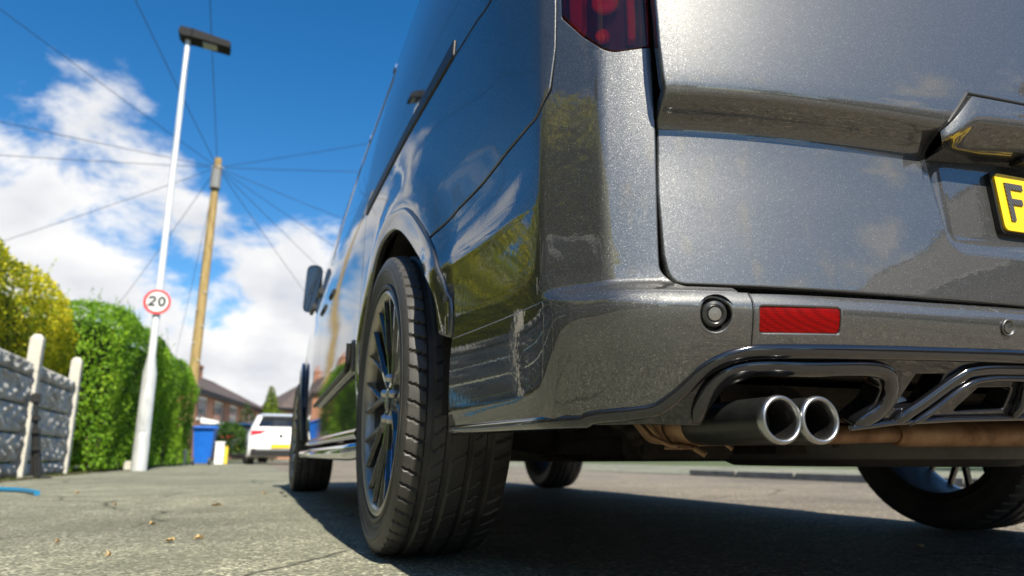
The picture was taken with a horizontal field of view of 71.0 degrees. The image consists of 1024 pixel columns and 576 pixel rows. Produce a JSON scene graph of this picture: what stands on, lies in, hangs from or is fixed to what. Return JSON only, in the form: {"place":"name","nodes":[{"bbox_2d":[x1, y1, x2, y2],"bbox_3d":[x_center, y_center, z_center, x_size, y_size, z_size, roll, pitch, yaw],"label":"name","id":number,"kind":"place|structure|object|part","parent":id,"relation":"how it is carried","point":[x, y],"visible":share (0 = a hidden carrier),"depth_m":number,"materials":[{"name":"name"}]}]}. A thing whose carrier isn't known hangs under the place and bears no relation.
{"place":"outdoors","nodes":[
{"label":"outdoors","id":0,"kind":"place"},
{"bbox_2d":[178,449,186,465],"bbox_3d":[-8.320,4.277,18.122,0.180,0.400,0.160,5,-14,-19],"label":"stone","id":1,"kind":"object","parent":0,"point":[185,456],"visible":0.61,"depth_m":18.07,"materials":[{"name":"stone"}]},
{"bbox_2d":[0,0,419,405],"label":"sky","id":2,"kind":"structure","parent":0,"point":[298,77],"materials":[{"name":"blue"}]},
{"bbox_2d":[160,345,262,459],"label":"brick terrace","id":3,"kind":"structure","parent":0,"point":[216,403],"depth_m":52.54,"materials":[{"name":"brown brick"}]},
{"bbox_2d":[196,396,206,419],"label":"window","id":4,"kind":"structure","parent":3,"relation":"in","point":[201,409],"depth_m":47.37,"materials":[{"name":"grey glass"}]},
{"bbox_2d":[213,401,222,421],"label":"window","id":5,"kind":"structure","parent":3,"relation":"in","point":[218,406],"depth_m":51.66,"materials":[{"name":"grey glass"}]},
{"bbox_2d":[229,405,236,422],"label":"window","id":6,"kind":"structure","parent":3,"relation":"in","point":[232,417],"depth_m":55.99,"materials":[{"name":"grey glass"}]},
{"bbox_2d":[0,459,549,575],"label":"footway","id":7,"kind":"structure","parent":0,"point":[249,528],"depth_m":2.19,"materials":[{"name":"concrete"}]},
{"bbox_2d":[0,487,39,495],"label":"garden hose","id":8,"kind":"object","parent":7,"relation":"on","point":[22,490],"visible":0.93,"depth_m":4.45,"materials":[{"name":"blue rubber"}]},
{"bbox_2d":[0,465,161,481],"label":"verge soil","id":9,"kind":"structure","parent":7,"relation":"on","point":[70,474],"depth_m":9.34,"materials":[{"name":"brown soil"}]},
{"bbox_2d":[21,393,50,478],"bbox_3d":[-4.879,1.529,7.428,0.169,0.860,0.266,-9,-16,35],"label":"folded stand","id":10,"kind":"object","parent":9,"relation":"on","point":[36,458],"visible":0.99,"depth_m":7.36,"materials":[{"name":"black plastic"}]},
{"bbox_2d":[0,334,82,477],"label":"concrete fence","id":11,"kind":"object","parent":9,"relation":"on","point":[15,448],"visible":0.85,"depth_m":7.64,"materials":[{"name":"grey concrete"}]},
{"bbox_2d":[0,465,156,481],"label":"grass","id":12,"kind":"structure","parent":9,"relation":"on","point":[49,474],"depth_m":8.69,"materials":[{"name":"green plant"}]},
{"bbox_2d":[0,288,199,471],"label":"clipped green hedge","id":13,"kind":"object","parent":9,"relation":"on","point":[114,362],"visible":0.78,"depth_m":11.49,"materials":[{"name":"green plant"}]},
{"bbox_2d":[123,461,130,470],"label":"stone block","id":14,"kind":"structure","parent":7,"relation":"on","point":[126,465],"depth_m":11.52,"materials":[{"name":"white stone"}]},
{"bbox_2d":[130,26,230,470],"bbox_3d":[-5.648,-0.886,12.354,0.890,7.815,0.320,5,-14,-19],"label":"street lamp","id":15,"kind":"object","parent":7,"relation":"on","point":[188,36],"visible":1,"depth_m":12.10,"materials":[{"name":"white metal"}]},
{"bbox_2d":[143,289,170,313],"bbox_3d":[-5.912,0.246,11.978,0.424,0.424,0.176,5,-14,-19],"label":"speed limit sign","id":16,"kind":"object","parent":15,"relation":"attached to","point":[156,301],"visible":1,"depth_m":11.90,"materials":[{"name":"white metal"}]},
{"bbox_2d":[193,534,203,538],"bbox_3d":[-0.847,0.672,1.940,0.028,0.012,0.015,7,-15,-28],"label":"fallen leaf","id":17,"kind":"object","parent":7,"relation":"on","point":[198,536],"visible":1,"depth_m":1.94,"materials":[{"name":"beige plant"}]},
{"bbox_2d":[182,157,223,464],"bbox_3d":[-9.057,0.465,21.025,0.441,9.152,0.406,5,-14,-19],"label":"telegraph pole","id":18,"kind":"object","parent":7,"relation":"on","point":[214,187],"visible":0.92,"depth_m":21.09,"materials":[{"name":"brown wood"}]},
{"bbox_2d":[1,155,203,166],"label":"telephone wire","id":19,"kind":"object","parent":18,"relation":"attached to","point":[97,161],"visible":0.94,"depth_m":19.37,"materials":[{"name":"black"}]},
{"bbox_2d":[0,9,213,164],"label":"telephone wire","id":20,"kind":"object","parent":18,"relation":"attached to","point":[99,82],"visible":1,"depth_m":17.81,"materials":[{"name":"black"}]},
{"bbox_2d":[2,169,211,241],"bbox_3d":[-13.995,-1.758,20.984,9.995,4.276,0.015,2,-13,-6],"label":"telephone wire","id":21,"kind":"object","parent":18,"relation":"attached to","point":[109,205],"visible":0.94,"depth_m":21.39,"materials":[{"name":"black"}]},
{"bbox_2d":[2,122,213,166],"bbox_3d":[-15.915,-4.714,12.775,0.015,2.277,23.039,-10,-16,36],"label":"telephone wire","id":22,"kind":"object","parent":18,"relation":"attached to","point":[102,143],"visible":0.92,"depth_m":19.30,"materials":[{"name":"black"}]},
{"bbox_2d":[117,178,209,305],"bbox_3d":[-14.822,-0.173,27.950,0.015,4.176,17.523,11,-17,-40],"label":"telephone wire","id":23,"kind":"object","parent":18,"relation":"attached to","point":[169,235],"visible":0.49,"depth_m":24.83,"materials":[{"name":"black"}]},
{"bbox_2d":[135,0,216,165],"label":"telephone wire","id":24,"kind":"object","parent":18,"relation":"attached to","point":[169,70],"visible":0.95,"depth_m":16.92,"materials":[{"name":"black"}]},
{"bbox_2d":[175,208,208,356],"bbox_3d":[-14.148,0.564,31.303,0.015,4.077,22.481,7,-15,-26],"label":"telephone wire","id":25,"kind":"object","parent":18,"relation":"attached to","point":[193,277],"visible":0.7,"depth_m":28.58,"materials":[{"name":"black"}]},
{"bbox_2d":[210,3,217,164],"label":"telephone wire","id":26,"kind":"object","parent":18,"relation":"attached to","point":[213,81],"visible":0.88,"depth_m":17.69,"materials":[{"name":"black"}]},
{"bbox_2d":[222,174,304,291],"bbox_3d":[-8.489,2.539,36.215,0.015,5.677,30.506,0,-13,2],"label":"telephone wire","id":27,"kind":"object","parent":18,"relation":"attached to","point":[261,230],"visible":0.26,"depth_m":25.44,"materials":[{"name":"black"}]},
{"bbox_2d":[222,172,325,273],"bbox_3d":[-6.577,1.140,33.977,0.015,3.977,25.957,-3,-13,11],"label":"telephone wire","id":28,"kind":"object","parent":18,"relation":"attached to","point":[257,207],"visible":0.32,"depth_m":24.03,"materials":[{"name":"black"}]},
{"bbox_2d":[222,170,332,245],"bbox_3d":[-4.643,-0.159,29.539,0.015,3.477,18.474,-7,-15,28],"label":"telephone wire","id":29,"kind":"object","parent":18,"relation":"attached to","point":[277,208],"visible":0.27,"depth_m":24.02,"materials":[{"name":"black"}]},
{"bbox_2d":[222,169,342,218],"bbox_3d":[-2.814,-1.370,26.133,15.396,2.677,0.015,9,-16,-35],"label":"telephone wire","id":30,"kind":"object","parent":18,"relation":"attached to","point":[280,193],"visible":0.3,"depth_m":23.04,"materials":[{"name":"black"}]},
{"bbox_2d":[221,167,358,171],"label":"telephone wire","id":31,"kind":"object","parent":18,"relation":"attached to","point":[298,170],"visible":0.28,"depth_m":21.95,"materials":[{"name":"black"}]},
{"bbox_2d":[222,143,368,166],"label":"telephone wire","id":32,"kind":"object","parent":18,"relation":"attached to","point":[295,155],"visible":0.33,"depth_m":21.39,"materials":[{"name":"black"}]},
{"bbox_2d":[191,425,218,464],"bbox_3d":[-8.358,4.260,19.491,0.590,1.060,0.754,3,-14,-13],"label":"wheelie bin","id":33,"kind":"object","parent":7,"relation":"on","point":[204,439],"visible":0.99,"depth_m":19.27,"materials":[{"name":"blue plastic"}]},
{"bbox_2d":[214,442,225,463],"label":"white gate pier","id":34,"kind":"structure","parent":7,"relation":"on","point":[219,452],"depth_m":21.22,"materials":[{"name":"paint"}]},
{"bbox_2d":[224,446,228,463],"bbox_3d":[-8.591,5.019,21.561,0.100,0.530,0.090,5,-14,-19],"label":"marker post","id":35,"kind":"object","parent":7,"relation":"on","point":[225,454],"visible":0.96,"depth_m":21.53,"materials":[{"name":"yellow plastic"}]},
{"bbox_2d":[212,421,247,462],"bbox_3d":[-9.620,5.144,23.933,1.803,1.405,2.422,5,-14,-19],"label":"garden shrub","id":36,"kind":"object","parent":7,"relation":"on","point":[236,429],"visible":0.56,"depth_m":23.34,"materials":[{"name":"green plant"}]},
{"bbox_2d":[221,423,267,462],"bbox_3d":[-10.570,6.097,28.207,1.760,1.470,4.078,5,-14,-21],"label":"parked car","id":37,"kind":"object","parent":7,"relation":"on","point":[246,426],"visible":0.16,"depth_m":26.83,"materials":[{"name":"paint"}]},
{"bbox_2d":[237,402,254,461],"bbox_3d":[-10.850,5.860,29.270,0.885,2.426,0.847,5,-14,-19],"label":"spindly shrub","id":38,"kind":"object","parent":7,"relation":"on","point":[245,416],"visible":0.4,"depth_m":29.40,"materials":[{"name":"green plant"}]},
{"bbox_2d":[261,386,278,460],"bbox_3d":[-12.877,7.163,38.077,1.753,3.909,1.635,13,-18,-43],"label":"conical conifer","id":39,"kind":"object","parent":7,"relation":"on","point":[269,405],"visible":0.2,"depth_m":38.17,"materials":[{"name":"green plant"}]},
{"bbox_2d":[264,409,287,460],"bbox_3d":[-11.339,7.014,34.235,2.475,2.466,2.007,-3,-13,11],"label":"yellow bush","id":40,"kind":"object","parent":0,"point":[277,411],"visible":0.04,"depth_m":34.48,"materials":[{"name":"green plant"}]},
{"bbox_2d":[4,459,983,477],"bbox_3d":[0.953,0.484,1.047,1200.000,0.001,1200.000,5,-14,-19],"label":"ground","id":41,"kind":"structure","parent":0,"point":[724,463],"depth_m":19.23,"materials":[{"name":"soil"}]},
{"bbox_2d":[0,238,79,403],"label":"golden hedge","id":42,"kind":"object","parent":41,"relation":"on","point":[17,332],"visible":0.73,"depth_m":8.48,"materials":[{"name":"yellow plant"}]},
{"bbox_2d":[261,386,296,458],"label":"brick house","id":43,"kind":"structure","parent":41,"relation":"on","point":[285,402],"depth_m":71.60,"materials":[{"name":"brown brick"}]},
{"bbox_2d":[261,460,1023,575],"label":"road","id":44,"kind":"structure","parent":0,"point":[592,523],"depth_m":2.17,"materials":[{"name":"grey asphalt"}]},
{"bbox_2d":[243,414,291,463],"bbox_3d":[-7.356,4.734,22.403,1.760,1.470,4.078,5,-14,-21],"label":"parked hatchback","id":45,"kind":"object","parent":44,"relation":"on","point":[268,435],"visible":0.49,"depth_m":20.59,"materials":[{"name":"white paint"}]},
{"bbox_2d":[289,0,1023,555],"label":"parked van","id":46,"kind":"object","parent":44,"relation":"on","point":[573,236],"visible":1,"depth_m":0.97,"materials":[{"name":"grey paint"}]},
{"bbox_3d":[-1.080,0.140,4.176,0.223,1.482,1.188,5,-14,-19],"label":"front door","id":47,"kind":"part","parent":46,"relation":"part of","materials":[{"name":"grey paint"}]},
{"bbox_3d":[-0.642,-0.147,3.004,0.227,1.504,1.377,5,-14,-19],"label":"side door","id":48,"kind":"part","parent":46,"relation":"part of","materials":[{"name":"grey paint"}]},
{"bbox_2d":[689,470,977,486],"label":"kerb","id":49,"kind":"structure","parent":44,"relation":"on","point":[958,482],"depth_m":7.08,"materials":[{"name":"concrete"}]},
{"bbox_2d":[509,462,971,474],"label":"driveway","id":50,"kind":"structure","parent":0,"point":[670,469],"depth_m":13.51,"materials":[{"name":"concrete"}]},
{"bbox_2d":[717,469,983,477],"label":"footway","id":51,"kind":"structure","parent":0,"point":[940,473],"depth_m":8.16,"materials":[{"name":"concrete"}]}
]}

